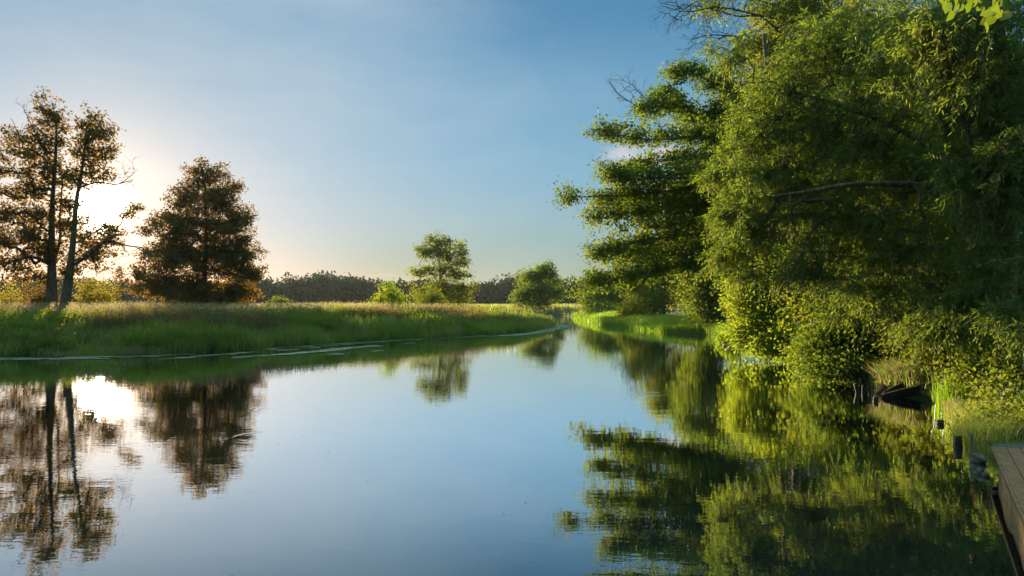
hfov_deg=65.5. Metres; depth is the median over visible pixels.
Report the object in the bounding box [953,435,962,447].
thick post
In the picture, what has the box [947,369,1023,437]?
bank herb
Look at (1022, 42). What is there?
bank tree
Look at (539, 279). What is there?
round tree
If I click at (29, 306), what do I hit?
seeding grass
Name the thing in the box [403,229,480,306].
airy tree
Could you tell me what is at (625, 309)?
shore bush
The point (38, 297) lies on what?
bank shrub
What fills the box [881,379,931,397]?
old boat
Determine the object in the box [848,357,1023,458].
bank grass
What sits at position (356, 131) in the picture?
sky
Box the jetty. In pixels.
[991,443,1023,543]
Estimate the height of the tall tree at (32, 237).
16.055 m
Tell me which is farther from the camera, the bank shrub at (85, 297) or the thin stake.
the bank shrub at (85, 297)
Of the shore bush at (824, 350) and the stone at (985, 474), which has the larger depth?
the shore bush at (824, 350)
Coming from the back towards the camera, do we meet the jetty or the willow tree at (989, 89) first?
the willow tree at (989, 89)
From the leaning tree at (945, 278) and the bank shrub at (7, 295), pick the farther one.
the bank shrub at (7, 295)
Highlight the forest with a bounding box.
[0,269,725,303]
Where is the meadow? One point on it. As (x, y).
(568, 308)
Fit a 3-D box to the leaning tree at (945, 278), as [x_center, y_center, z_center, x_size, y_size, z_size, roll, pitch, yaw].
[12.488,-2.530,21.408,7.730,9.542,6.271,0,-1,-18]
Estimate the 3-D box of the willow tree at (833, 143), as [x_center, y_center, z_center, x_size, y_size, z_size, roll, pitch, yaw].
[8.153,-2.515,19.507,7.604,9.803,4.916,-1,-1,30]
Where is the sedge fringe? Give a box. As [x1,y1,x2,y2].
[4,310,553,347]
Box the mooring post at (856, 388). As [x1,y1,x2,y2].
[853,383,860,393]
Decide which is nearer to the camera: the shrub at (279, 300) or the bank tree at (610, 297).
the bank tree at (610, 297)
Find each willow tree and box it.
[687,0,992,369]
[840,0,1023,372]
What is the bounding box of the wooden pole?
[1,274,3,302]
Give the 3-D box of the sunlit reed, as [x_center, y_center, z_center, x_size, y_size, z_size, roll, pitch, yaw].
[9.910,1.878,17.965,3.456,1.347,6.420,0,-1,14]
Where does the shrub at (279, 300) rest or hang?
on the ground at (916, 396)
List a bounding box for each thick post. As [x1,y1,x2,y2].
[935,419,943,424]
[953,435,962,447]
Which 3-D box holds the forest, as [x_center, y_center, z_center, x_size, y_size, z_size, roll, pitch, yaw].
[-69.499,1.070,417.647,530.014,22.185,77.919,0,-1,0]
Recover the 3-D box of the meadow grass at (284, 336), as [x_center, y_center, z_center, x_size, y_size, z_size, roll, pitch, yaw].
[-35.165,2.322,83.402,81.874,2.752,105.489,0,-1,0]
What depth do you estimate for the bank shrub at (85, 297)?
61.79 m
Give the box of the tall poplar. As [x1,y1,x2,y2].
[649,0,953,271]
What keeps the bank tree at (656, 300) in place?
on the ground at (916, 396)
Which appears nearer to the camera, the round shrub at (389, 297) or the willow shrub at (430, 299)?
the round shrub at (389, 297)
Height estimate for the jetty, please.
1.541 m
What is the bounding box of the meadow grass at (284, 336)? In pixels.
[0,298,557,357]
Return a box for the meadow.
[0,302,725,315]
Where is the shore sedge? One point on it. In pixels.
(669, 323)
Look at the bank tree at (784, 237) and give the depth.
39.36 m
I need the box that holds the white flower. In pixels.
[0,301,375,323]
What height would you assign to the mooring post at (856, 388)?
0.766 m
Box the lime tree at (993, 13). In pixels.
[937,0,1021,32]
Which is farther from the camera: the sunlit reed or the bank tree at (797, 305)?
the bank tree at (797, 305)
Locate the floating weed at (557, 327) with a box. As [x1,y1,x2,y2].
[0,322,577,359]
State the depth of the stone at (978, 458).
10.82 m
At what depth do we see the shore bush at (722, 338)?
41.84 m
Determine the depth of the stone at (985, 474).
9.95 m
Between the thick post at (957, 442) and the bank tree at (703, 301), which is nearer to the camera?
the thick post at (957, 442)
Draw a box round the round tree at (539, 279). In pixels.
[506,259,573,309]
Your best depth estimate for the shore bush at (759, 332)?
30.42 m
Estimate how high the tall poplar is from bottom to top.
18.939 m
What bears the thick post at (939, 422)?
on the ground at (916, 396)
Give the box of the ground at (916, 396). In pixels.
[45,305,1004,460]
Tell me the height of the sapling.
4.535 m
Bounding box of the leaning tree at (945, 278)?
[839,40,1023,310]
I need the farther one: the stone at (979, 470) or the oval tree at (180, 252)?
the oval tree at (180, 252)
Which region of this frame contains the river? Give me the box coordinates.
[0,315,1023,575]
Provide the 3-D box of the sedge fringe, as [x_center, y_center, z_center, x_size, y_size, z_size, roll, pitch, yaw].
[-8.605,2.415,59.766,19.445,1.774,64.246,0,-1,21]
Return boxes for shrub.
[0,276,27,311]
[14,276,62,308]
[72,276,124,308]
[263,295,295,305]
[367,277,408,308]
[411,283,448,305]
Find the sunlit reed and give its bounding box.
[856,355,979,412]
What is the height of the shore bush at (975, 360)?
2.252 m
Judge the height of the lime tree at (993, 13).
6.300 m
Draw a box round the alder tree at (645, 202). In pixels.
[546,33,805,301]
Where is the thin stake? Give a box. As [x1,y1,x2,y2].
[970,433,973,456]
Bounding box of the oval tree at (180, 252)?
[124,154,269,307]
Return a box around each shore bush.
[612,296,647,317]
[711,241,849,369]
[711,320,734,343]
[777,274,931,385]
[862,297,1023,403]
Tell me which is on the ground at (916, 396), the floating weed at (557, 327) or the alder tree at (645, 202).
the alder tree at (645, 202)
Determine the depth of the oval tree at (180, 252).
68.20 m
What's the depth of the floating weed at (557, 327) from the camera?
35.40 m
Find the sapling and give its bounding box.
[109,263,132,301]
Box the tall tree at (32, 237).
[0,86,154,309]
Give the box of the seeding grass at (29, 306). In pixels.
[0,299,477,316]
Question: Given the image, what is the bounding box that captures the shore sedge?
[573,310,940,340]
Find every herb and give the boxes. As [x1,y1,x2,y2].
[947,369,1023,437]
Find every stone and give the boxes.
[970,453,986,463]
[975,467,983,474]
[982,472,989,476]
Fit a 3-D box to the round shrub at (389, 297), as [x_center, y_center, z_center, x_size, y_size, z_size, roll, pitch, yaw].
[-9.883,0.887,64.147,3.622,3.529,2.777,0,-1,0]
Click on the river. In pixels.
(586, 449)
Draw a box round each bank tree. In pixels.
[572,276,628,317]
[612,230,689,315]
[664,253,742,329]
[729,135,862,295]
[756,81,1021,339]
[927,10,1023,311]
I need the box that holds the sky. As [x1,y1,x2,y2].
[0,0,1023,288]

